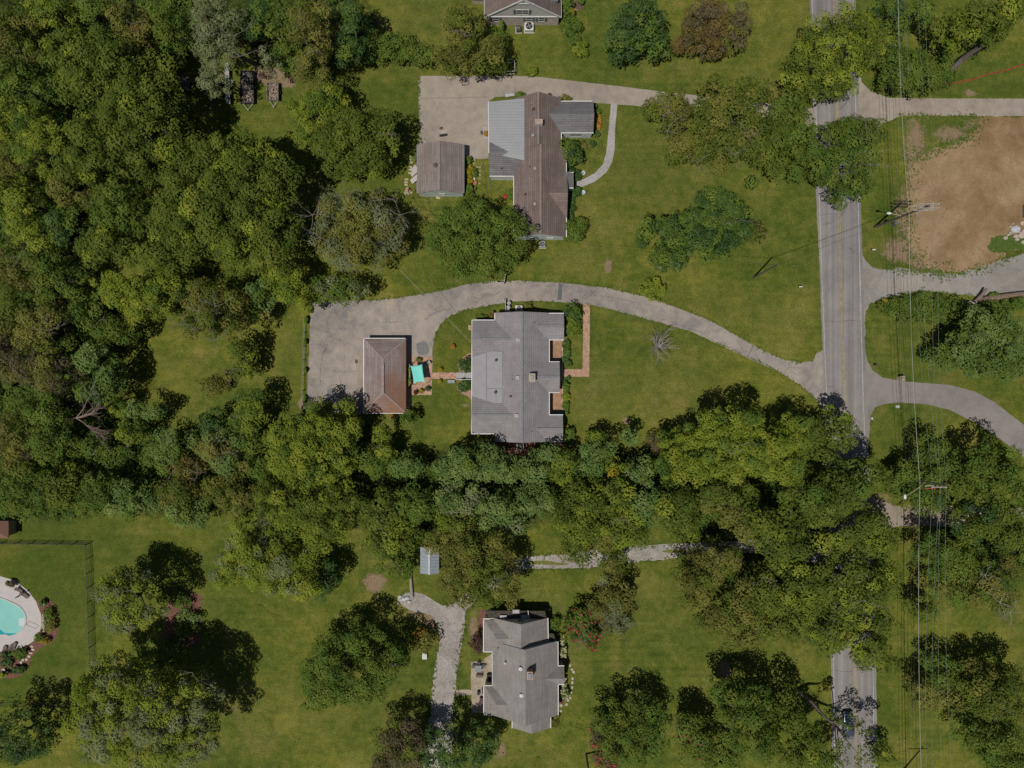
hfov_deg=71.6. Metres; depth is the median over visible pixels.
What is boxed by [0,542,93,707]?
pool fence
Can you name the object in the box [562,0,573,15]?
round shrub
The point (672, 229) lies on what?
leafy tree
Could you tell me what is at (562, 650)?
broad shrub
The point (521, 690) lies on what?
taupe house
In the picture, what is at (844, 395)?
road centre line
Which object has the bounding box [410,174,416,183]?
slanted rack
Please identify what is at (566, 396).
round shrub
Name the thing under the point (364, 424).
leafy tree
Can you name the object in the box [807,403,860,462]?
leafy tree
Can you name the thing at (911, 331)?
power line
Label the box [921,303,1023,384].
leafy tree
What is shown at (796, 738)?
leafy tree
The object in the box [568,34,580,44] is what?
round shrub
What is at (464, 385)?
round shrub
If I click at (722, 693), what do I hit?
leafy tree
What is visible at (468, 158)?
round shrub
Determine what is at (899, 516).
side drive
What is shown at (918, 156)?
weeds
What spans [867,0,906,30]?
leafy tree
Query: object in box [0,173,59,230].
leafy tree
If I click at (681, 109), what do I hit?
leafy tree
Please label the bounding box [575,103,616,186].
front walk
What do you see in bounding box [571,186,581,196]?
round shrub
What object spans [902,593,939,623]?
leafy tree
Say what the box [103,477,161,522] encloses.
leafy tree
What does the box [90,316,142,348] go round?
leafy tree
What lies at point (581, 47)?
round shrub
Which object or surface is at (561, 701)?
mulch bed
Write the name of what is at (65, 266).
leafy tree
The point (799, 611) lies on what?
leafy tree
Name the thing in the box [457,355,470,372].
round shrub
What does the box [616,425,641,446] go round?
leafy tree
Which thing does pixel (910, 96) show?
power line
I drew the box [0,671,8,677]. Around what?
round shrub
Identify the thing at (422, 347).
tar patch
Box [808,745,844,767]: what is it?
leafy tree
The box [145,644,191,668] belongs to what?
leafy tree
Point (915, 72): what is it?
leafy tree
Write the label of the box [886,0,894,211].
power line
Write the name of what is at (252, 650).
ground
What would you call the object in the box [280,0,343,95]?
leafy tree
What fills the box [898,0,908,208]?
power line
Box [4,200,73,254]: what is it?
leafy tree
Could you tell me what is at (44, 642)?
round shrub
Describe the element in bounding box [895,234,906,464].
power line
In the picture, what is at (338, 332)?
driveway
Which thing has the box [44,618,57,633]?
round shrub
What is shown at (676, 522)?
leafy tree
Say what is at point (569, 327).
broad shrub
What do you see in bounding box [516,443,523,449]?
air conditioner
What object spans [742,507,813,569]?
leafy tree
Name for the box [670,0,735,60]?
leafy tree
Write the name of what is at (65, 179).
leafy tree
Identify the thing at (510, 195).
round shrub
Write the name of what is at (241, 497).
leafy tree
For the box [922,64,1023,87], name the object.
barrier fence
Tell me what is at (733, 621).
leafy tree
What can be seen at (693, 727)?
leafy tree
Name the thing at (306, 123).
leafy tree
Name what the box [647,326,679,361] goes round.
dead tree
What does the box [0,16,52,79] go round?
leafy tree
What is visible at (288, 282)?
leafy tree
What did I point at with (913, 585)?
power line
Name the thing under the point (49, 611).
round shrub
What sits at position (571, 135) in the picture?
window
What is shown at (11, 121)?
leafy tree
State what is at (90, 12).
leafy tree
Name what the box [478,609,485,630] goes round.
mulch bed
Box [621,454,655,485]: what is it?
leafy tree
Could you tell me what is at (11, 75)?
leafy tree
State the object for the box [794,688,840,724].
leaning trunk
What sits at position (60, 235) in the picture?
leafy tree
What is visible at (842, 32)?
leafy tree
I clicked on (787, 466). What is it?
leafy tree
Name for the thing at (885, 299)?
broad shrub
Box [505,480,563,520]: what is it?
leafy tree
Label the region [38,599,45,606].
round shrub
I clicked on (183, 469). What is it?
leafy tree
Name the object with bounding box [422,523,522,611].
leafy tree
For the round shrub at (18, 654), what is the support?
on the mulch bed at (52, 635)
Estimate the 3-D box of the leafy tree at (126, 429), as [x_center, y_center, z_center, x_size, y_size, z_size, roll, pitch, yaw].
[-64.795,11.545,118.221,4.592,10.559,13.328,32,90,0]
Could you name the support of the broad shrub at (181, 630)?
on the mulch bed at (170, 623)
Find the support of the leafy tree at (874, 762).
on the ground
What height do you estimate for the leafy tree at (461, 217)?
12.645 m
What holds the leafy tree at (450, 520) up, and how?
on the ground
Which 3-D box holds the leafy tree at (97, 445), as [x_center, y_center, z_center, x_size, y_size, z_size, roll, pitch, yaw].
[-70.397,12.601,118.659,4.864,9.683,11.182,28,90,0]
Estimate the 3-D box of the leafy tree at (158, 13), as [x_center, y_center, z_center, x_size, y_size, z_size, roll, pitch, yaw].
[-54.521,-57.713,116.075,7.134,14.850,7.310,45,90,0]
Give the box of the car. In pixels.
[841,711,854,738]
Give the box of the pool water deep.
[0,630,16,635]
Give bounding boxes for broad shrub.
[157,636,184,653]
[168,591,192,609]
[174,621,200,638]
[176,607,202,624]
[197,370,237,397]
[404,187,412,195]
[408,626,441,654]
[484,25,512,55]
[537,442,551,449]
[558,635,567,658]
[559,678,569,700]
[562,428,575,444]
[564,316,581,337]
[882,297,888,305]
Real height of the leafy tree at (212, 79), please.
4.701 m
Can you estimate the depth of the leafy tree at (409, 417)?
119.47 m
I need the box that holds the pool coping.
[0,597,26,636]
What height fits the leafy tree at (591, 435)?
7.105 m
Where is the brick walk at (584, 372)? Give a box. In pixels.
[563,304,589,376]
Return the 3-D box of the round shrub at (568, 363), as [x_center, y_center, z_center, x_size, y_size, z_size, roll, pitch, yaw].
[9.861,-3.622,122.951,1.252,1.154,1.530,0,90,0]
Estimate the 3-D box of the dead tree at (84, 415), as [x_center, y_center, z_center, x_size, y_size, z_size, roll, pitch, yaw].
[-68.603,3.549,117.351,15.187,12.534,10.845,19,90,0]
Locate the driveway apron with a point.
(358, 403)
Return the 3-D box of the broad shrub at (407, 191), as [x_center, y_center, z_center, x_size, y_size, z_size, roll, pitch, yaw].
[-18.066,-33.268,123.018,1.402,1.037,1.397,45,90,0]
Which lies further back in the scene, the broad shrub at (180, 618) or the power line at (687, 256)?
the broad shrub at (180, 618)
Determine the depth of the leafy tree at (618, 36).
115.52 m
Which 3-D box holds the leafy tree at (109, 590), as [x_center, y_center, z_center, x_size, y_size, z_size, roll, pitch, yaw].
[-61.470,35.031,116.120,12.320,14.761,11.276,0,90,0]
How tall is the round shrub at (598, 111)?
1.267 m
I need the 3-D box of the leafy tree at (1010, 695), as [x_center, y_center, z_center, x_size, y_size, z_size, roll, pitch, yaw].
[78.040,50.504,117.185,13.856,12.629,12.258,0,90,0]
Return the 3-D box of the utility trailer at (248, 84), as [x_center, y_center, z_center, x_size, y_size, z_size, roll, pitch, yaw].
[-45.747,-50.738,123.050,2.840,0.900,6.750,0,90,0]
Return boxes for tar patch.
[327,388,335,397]
[416,341,428,355]
[557,284,561,299]
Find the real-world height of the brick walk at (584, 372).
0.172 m
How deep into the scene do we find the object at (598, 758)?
118.02 m
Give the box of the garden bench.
[505,91,514,96]
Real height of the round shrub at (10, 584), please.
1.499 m
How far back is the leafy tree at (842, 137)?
113.47 m
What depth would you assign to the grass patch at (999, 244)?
123.48 m
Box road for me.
[810,0,876,767]
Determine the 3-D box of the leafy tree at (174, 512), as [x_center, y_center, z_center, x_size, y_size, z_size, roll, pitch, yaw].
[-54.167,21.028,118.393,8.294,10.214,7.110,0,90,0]
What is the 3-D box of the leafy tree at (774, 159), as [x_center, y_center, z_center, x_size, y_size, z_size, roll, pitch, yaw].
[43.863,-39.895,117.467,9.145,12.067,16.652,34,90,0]
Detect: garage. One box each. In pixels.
[363,338,405,413]
[417,140,463,196]
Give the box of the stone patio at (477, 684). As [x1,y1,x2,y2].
[456,654,491,712]
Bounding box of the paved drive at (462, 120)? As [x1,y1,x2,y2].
[418,76,813,158]
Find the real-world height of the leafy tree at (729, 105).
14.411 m
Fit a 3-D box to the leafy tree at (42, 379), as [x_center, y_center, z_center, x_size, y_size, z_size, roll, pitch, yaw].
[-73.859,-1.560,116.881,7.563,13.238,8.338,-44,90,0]
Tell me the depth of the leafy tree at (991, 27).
113.61 m
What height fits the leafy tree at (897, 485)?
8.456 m
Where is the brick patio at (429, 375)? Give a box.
[406,351,455,411]
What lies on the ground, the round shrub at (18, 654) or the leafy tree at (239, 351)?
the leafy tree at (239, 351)
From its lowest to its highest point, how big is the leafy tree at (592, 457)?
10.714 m
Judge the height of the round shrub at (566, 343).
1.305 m
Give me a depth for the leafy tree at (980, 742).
114.52 m
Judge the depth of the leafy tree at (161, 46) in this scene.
116.89 m
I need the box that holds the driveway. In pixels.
[306,280,823,413]
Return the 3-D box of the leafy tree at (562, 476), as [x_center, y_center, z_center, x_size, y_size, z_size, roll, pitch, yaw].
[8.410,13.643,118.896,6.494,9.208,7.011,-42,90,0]
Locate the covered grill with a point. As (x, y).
(489, 677)
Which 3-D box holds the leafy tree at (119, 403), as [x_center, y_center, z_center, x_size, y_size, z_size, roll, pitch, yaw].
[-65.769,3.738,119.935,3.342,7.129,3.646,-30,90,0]
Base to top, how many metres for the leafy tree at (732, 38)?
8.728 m
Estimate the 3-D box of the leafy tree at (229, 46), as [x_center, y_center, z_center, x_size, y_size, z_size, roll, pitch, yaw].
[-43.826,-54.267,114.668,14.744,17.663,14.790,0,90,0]
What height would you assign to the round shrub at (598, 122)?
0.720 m
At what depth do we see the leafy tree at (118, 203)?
112.33 m
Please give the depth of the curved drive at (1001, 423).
123.48 m
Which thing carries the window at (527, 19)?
in the gabled house at (523, 12)
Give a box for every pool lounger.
[9,642,16,650]
[19,592,29,598]
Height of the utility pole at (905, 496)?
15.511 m
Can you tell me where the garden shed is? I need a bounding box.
[420,545,439,574]
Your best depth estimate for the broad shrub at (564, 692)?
122.22 m
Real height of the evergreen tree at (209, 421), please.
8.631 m
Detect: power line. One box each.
[567,241,771,264]
[780,216,901,263]
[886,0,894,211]
[890,13,898,211]
[893,27,900,203]
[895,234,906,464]
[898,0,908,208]
[898,9,914,206]
[899,234,911,478]
[901,218,912,458]
[904,0,920,205]
[907,479,909,767]
[909,215,919,477]
[911,482,913,767]
[913,537,915,746]
[914,207,932,481]
[918,13,932,202]
[918,493,920,752]
[920,206,939,481]
[924,2,938,201]
[925,491,932,714]
[932,224,940,480]
[932,491,939,767]
[938,221,946,484]
[938,494,941,764]
[945,486,951,767]
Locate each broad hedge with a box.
[465,164,473,182]
[877,291,980,333]
[972,297,1023,314]
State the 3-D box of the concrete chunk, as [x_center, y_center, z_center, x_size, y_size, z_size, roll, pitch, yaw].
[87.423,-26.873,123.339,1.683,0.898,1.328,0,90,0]
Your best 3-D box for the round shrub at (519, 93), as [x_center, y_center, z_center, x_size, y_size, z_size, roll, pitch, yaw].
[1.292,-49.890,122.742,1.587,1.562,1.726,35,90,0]
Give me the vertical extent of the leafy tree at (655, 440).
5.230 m
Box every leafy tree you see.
[0,0,54,45]
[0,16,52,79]
[0,54,65,116]
[0,91,57,150]
[0,140,52,205]
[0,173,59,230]
[0,236,51,293]
[0,280,49,339]
[0,329,56,387]
[0,407,51,471]
[0,457,68,524]
[0,693,62,766]
[3,381,75,426]
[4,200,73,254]
[8,116,91,181]
[12,299,85,354]
[20,0,88,41]
[25,345,88,400]
[25,412,84,466]
[26,254,89,306]
[31,460,94,511]
[34,22,199,185]
[42,203,98,249]
[44,161,108,214]
[58,648,225,767]
[66,290,115,333]
[70,374,119,405]
[70,440,137,478]
[71,341,132,394]
[72,224,138,269]
[74,469,129,519]
[75,0,132,41]
[77,429,111,475]
[80,181,154,241]
[88,267,194,325]
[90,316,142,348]
[90,564,171,636]
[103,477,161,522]
[104,0,166,68]
[104,396,133,417]
[113,419,147,472]
[124,398,169,430]
[128,237,194,282]
[141,0,199,56]
[142,427,199,476]
[144,125,305,279]
[145,42,187,74]
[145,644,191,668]
[152,472,203,512]
[163,490,210,531]
[166,454,214,486]
[171,276,260,358]
[185,427,256,482]
[189,0,284,99]
[199,75,221,98]
[200,470,268,520]
[207,502,324,602]
[221,388,271,434]
[222,335,259,380]
[231,419,277,485]
[240,0,281,46]
[243,277,280,315]
[252,473,361,567]
[259,408,363,489]
[260,259,318,314]
[264,1,309,73]
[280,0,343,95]
[284,82,350,144]
[297,181,419,274]
[298,612,410,711]
[303,396,335,420]
[308,274,370,308]
[311,104,402,183]
[332,0,374,69]
[332,395,357,420]
[351,483,425,557]
[353,419,365,430]
[357,441,399,480]
[369,545,414,580]
[369,713,426,767]
[371,423,394,459]
[388,448,427,479]
[389,479,441,526]
[399,409,417,429]
[416,718,501,767]
[417,194,537,283]
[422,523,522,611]
[430,2,508,80]
[430,439,518,490]
[433,480,530,537]
[434,503,479,537]
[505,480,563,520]
[509,442,560,486]
[548,445,584,488]
[550,471,652,550]
[557,531,595,569]
[558,136,582,165]
[560,604,601,652]
[561,301,582,322]
[562,215,587,242]
[570,429,618,478]
[584,430,604,445]
[585,565,636,646]
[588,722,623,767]
[589,689,671,767]
[590,521,627,574]
[596,455,627,481]
[600,0,671,65]
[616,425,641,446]
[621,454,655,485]
[629,479,669,528]
[635,185,755,273]
[640,83,714,166]
[640,425,712,487]
[644,431,671,453]
[649,477,701,543]
[669,534,743,613]
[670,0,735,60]
[673,710,742,767]
[681,401,778,488]
[685,475,778,543]
[686,566,786,652]
[687,66,795,176]
[705,674,782,763]
[717,0,753,53]
[734,213,768,249]
[740,408,814,487]
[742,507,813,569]
[745,92,815,190]
[750,545,837,642]
[752,686,827,767]
[775,453,890,528]
[777,48,836,113]
[787,106,891,211]
[794,0,896,101]
[794,415,827,452]
[797,688,899,767]
[804,542,903,621]
[805,606,903,678]
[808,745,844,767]
[810,496,901,567]
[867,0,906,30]
[868,741,897,767]
[876,38,944,97]
[883,466,948,516]
[893,0,937,38]
[893,431,950,487]
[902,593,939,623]
[902,672,951,714]
[906,528,989,587]
[914,543,1023,629]
[918,651,962,690]
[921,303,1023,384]
[924,432,1023,521]
[928,0,1023,60]
[938,652,1023,728]
[945,711,1023,767]
[948,497,1023,555]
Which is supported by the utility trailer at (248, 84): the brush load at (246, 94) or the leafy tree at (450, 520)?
the brush load at (246, 94)
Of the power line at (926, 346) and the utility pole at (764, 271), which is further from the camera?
the utility pole at (764, 271)
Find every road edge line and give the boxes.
[812,2,834,764]
[853,9,874,767]
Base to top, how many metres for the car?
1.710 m
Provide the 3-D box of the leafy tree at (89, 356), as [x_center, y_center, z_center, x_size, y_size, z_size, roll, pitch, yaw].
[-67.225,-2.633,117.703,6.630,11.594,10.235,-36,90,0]
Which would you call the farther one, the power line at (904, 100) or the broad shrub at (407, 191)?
the broad shrub at (407, 191)
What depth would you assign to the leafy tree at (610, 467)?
116.56 m
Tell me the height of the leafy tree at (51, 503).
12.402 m
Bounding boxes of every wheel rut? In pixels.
[911,235,948,268]
[923,176,1017,215]
[980,125,1022,164]
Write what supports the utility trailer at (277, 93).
on the ground
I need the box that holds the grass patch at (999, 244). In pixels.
[987,234,1023,252]
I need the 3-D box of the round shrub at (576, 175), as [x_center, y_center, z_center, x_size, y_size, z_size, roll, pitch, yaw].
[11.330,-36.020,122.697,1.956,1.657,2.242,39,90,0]
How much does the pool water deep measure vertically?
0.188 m
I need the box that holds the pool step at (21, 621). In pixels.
[19,618,24,625]
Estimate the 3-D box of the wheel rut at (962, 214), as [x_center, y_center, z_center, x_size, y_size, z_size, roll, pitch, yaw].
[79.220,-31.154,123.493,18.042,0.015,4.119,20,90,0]
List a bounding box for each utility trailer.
[240,71,256,110]
[266,82,281,106]
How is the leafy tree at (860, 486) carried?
on the ground
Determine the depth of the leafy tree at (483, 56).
115.37 m
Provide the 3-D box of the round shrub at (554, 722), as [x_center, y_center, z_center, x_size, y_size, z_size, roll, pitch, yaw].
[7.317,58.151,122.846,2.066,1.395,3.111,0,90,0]
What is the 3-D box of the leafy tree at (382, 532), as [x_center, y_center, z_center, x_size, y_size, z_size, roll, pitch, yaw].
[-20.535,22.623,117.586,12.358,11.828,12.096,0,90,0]
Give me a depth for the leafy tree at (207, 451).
114.45 m
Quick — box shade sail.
[409,364,424,384]
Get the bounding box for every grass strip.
[520,560,566,564]
[662,549,698,553]
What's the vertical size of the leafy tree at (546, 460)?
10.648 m
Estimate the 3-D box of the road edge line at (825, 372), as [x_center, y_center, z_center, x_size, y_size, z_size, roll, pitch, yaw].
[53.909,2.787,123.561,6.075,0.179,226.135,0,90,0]
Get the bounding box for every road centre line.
[833,0,855,766]
[834,0,857,767]
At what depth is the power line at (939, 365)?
108.80 m
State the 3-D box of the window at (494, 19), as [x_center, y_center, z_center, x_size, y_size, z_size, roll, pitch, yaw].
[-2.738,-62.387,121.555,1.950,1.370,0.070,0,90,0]
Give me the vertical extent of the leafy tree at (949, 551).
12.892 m
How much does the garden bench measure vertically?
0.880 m
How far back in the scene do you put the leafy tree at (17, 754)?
115.48 m
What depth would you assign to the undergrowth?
122.06 m
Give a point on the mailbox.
(900, 378)
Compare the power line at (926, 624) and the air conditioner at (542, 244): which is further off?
the air conditioner at (542, 244)
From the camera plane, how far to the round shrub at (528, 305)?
122.49 m
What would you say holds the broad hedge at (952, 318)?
on the ground
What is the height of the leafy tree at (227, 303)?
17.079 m
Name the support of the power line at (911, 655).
attached to the utility pole at (905, 496)
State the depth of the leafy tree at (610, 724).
115.75 m
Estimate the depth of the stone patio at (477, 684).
123.45 m
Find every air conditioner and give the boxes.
[515,305,522,311]
[516,25,520,33]
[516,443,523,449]
[524,23,533,33]
[539,241,545,248]
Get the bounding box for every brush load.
[241,73,252,102]
[266,83,277,100]
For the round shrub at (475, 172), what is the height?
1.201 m
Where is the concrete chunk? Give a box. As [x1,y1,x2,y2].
[1010,225,1020,232]
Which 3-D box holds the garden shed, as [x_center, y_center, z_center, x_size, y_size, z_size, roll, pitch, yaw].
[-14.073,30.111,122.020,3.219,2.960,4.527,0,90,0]
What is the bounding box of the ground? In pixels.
[0,0,1023,767]
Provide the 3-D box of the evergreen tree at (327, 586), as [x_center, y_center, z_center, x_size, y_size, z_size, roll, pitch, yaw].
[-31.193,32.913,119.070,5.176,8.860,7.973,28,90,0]
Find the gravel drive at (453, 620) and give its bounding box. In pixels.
[397,540,828,767]
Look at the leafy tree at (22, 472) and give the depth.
113.10 m
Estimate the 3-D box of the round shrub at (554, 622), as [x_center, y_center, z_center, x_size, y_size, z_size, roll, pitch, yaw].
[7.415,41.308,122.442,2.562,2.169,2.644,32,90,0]
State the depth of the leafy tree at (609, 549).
116.72 m
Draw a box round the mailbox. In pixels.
[897,376,904,380]
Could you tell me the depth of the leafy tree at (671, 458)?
114.34 m
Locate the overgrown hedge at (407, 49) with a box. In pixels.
[349,30,451,68]
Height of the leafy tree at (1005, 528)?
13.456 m
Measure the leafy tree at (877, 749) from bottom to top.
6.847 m
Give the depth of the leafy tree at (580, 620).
119.11 m
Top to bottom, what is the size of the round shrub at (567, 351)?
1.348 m
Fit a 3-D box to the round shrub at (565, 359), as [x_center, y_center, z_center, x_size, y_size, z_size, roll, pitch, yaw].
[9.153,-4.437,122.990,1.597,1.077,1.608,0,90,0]
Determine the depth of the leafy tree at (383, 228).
113.63 m
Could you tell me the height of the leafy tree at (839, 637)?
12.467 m
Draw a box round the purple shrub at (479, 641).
[468,631,482,655]
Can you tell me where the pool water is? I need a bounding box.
[0,599,24,632]
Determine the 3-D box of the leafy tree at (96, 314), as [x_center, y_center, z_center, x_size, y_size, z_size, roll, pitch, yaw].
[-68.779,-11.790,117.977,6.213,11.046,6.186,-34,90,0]
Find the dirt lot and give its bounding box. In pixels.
[903,116,1023,272]
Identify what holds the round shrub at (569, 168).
on the ground
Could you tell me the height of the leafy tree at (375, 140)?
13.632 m
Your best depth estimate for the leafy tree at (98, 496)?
115.29 m
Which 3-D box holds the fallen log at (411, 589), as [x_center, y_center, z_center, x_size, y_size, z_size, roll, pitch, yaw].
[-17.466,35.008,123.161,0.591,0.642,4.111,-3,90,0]
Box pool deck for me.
[0,576,40,651]
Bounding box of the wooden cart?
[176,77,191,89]
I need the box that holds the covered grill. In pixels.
[487,673,491,681]
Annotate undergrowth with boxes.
[0,0,1023,646]
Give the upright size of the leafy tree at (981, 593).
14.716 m
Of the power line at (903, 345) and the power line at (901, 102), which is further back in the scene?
the power line at (903, 345)
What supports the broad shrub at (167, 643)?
on the mulch bed at (170, 623)
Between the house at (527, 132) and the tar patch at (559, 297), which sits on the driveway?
the tar patch at (559, 297)
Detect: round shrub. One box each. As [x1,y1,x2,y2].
[0,651,13,668]
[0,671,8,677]
[5,580,14,587]
[10,665,25,674]
[11,647,27,660]
[33,633,44,641]
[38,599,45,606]
[39,637,49,644]
[40,613,46,631]
[42,606,57,620]
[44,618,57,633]
[302,395,306,404]
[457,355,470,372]
[457,377,470,392]
[464,155,472,163]
[464,183,473,196]
[472,167,477,176]
[475,314,487,319]
[488,311,494,319]
[499,20,504,31]
[507,188,512,199]
[514,91,524,97]
[523,66,536,76]
[524,301,532,310]
[548,616,561,631]
[551,715,559,728]
[558,93,571,100]
[560,354,568,362]
[561,14,582,37]
[561,347,570,357]
[561,391,569,401]
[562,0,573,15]
[562,339,570,348]
[562,381,569,391]
[562,400,568,408]
[563,408,568,415]
[566,359,571,366]
[567,163,574,171]
[567,191,576,219]
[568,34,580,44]
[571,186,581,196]
[572,41,588,56]
[573,169,581,181]
[580,140,588,149]
[589,140,596,147]
[593,130,599,136]
[594,108,601,113]
[595,114,601,129]
[637,277,666,301]
[988,291,999,295]
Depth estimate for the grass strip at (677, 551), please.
123.48 m
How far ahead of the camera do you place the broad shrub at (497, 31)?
119.64 m
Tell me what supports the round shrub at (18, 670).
on the mulch bed at (52, 635)
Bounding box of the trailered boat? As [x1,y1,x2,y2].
[222,63,233,103]
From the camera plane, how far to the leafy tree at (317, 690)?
113.84 m
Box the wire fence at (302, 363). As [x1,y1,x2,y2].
[301,318,304,405]
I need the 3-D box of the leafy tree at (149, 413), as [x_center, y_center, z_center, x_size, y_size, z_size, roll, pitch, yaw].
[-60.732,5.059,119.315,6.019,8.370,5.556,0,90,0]
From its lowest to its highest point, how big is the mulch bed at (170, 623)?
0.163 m
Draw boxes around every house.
[471,312,567,442]
[472,0,561,24]
[483,609,564,733]
[488,91,593,239]
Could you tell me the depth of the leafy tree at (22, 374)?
112.61 m
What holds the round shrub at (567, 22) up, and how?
on the ground
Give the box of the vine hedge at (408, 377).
[406,365,411,385]
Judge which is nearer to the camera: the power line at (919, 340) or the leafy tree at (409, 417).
the power line at (919, 340)
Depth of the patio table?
122.71 m
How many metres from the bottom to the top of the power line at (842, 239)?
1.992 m
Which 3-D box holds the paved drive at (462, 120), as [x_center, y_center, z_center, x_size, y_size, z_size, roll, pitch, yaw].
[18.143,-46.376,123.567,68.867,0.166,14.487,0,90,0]
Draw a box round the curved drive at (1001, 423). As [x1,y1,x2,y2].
[865,352,1023,456]
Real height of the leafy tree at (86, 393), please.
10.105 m
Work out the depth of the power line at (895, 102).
116.53 m
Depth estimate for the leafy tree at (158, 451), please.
116.57 m
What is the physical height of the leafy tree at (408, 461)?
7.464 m
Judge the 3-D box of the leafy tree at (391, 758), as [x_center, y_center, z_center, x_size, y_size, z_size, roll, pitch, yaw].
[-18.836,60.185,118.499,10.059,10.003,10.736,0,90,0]
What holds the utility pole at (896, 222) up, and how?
on the ground
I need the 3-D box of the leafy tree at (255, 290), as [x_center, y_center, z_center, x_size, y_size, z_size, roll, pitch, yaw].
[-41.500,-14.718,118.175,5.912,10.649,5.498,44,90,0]
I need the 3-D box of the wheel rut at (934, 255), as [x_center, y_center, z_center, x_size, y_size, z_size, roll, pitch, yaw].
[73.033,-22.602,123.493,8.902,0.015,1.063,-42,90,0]
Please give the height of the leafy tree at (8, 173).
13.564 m
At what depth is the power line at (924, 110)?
109.47 m
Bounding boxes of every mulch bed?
[0,598,58,678]
[161,594,200,649]
[457,353,470,398]
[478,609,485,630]
[494,442,564,456]
[559,631,567,664]
[559,675,566,705]
[575,0,585,10]
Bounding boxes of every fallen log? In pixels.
[409,575,413,597]
[973,288,987,302]
[978,291,1023,301]
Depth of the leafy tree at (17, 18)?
112.78 m
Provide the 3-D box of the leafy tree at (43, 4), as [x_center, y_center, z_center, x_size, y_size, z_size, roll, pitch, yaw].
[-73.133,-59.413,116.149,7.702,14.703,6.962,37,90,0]
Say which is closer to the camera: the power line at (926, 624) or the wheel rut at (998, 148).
the power line at (926, 624)
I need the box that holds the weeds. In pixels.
[368,76,1022,767]
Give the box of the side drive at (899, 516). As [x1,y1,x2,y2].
[870,496,1022,532]
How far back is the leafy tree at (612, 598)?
116.74 m
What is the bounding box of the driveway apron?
[354,349,362,411]
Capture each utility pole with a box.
[585,753,588,767]
[752,264,778,278]
[873,203,939,227]
[904,478,946,498]
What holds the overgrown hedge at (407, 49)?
on the ground
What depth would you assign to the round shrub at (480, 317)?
122.78 m
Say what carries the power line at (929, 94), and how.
attached to the utility pole at (896, 222)
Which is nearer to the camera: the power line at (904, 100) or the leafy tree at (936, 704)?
the power line at (904, 100)
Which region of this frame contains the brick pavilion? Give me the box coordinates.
[0,520,16,537]
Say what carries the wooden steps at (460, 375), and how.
on the ground
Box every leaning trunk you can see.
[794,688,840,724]
[948,45,983,72]
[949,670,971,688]
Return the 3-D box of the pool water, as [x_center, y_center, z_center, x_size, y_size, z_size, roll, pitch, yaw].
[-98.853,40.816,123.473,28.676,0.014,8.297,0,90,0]
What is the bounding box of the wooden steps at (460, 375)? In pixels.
[455,372,470,379]
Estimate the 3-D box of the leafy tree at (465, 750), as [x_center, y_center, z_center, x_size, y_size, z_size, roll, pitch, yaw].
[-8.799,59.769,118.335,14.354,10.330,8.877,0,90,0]
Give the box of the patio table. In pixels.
[475,666,480,671]
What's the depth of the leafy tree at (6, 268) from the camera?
114.63 m
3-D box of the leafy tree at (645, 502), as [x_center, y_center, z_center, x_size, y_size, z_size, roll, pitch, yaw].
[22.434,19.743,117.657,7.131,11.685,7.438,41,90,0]
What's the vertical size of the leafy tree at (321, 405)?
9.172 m
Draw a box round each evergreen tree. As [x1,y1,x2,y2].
[197,406,226,439]
[307,557,342,602]
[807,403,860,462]
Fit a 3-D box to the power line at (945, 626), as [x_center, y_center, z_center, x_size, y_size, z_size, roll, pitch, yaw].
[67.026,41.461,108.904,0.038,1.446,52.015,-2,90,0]
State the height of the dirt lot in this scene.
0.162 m
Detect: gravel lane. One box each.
[858,68,1023,145]
[862,253,1023,334]
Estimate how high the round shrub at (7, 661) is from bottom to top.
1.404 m
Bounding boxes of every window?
[490,18,501,21]
[513,10,530,14]
[523,18,534,21]
[536,18,546,21]
[567,134,584,136]
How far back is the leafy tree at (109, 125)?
108.09 m
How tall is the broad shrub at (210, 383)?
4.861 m
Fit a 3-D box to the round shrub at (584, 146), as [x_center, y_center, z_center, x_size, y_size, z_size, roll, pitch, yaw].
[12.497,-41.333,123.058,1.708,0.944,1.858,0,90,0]
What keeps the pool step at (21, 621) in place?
on the pool deck
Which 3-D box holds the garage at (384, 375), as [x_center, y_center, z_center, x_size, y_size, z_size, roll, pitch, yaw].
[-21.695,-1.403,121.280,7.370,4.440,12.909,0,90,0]
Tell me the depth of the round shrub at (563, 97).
122.27 m
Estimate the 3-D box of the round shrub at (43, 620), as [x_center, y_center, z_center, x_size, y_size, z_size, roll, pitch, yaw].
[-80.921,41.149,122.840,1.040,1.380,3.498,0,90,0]
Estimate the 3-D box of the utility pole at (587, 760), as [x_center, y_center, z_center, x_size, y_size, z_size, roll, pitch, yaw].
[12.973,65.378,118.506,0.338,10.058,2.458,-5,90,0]
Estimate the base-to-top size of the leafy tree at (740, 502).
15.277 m
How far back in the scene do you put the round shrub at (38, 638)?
122.44 m
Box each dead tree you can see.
[67,372,111,451]
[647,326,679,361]
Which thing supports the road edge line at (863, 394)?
on the road
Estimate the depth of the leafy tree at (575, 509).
113.36 m
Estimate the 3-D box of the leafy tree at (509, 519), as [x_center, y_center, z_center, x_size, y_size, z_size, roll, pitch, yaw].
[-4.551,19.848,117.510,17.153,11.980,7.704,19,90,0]
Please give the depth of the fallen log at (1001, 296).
122.38 m
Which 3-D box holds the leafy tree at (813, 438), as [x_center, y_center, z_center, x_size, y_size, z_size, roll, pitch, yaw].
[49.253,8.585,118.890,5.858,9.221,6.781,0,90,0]
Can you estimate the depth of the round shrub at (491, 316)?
122.22 m
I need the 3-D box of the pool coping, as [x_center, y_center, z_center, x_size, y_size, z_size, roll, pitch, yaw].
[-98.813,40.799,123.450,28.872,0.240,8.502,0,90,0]

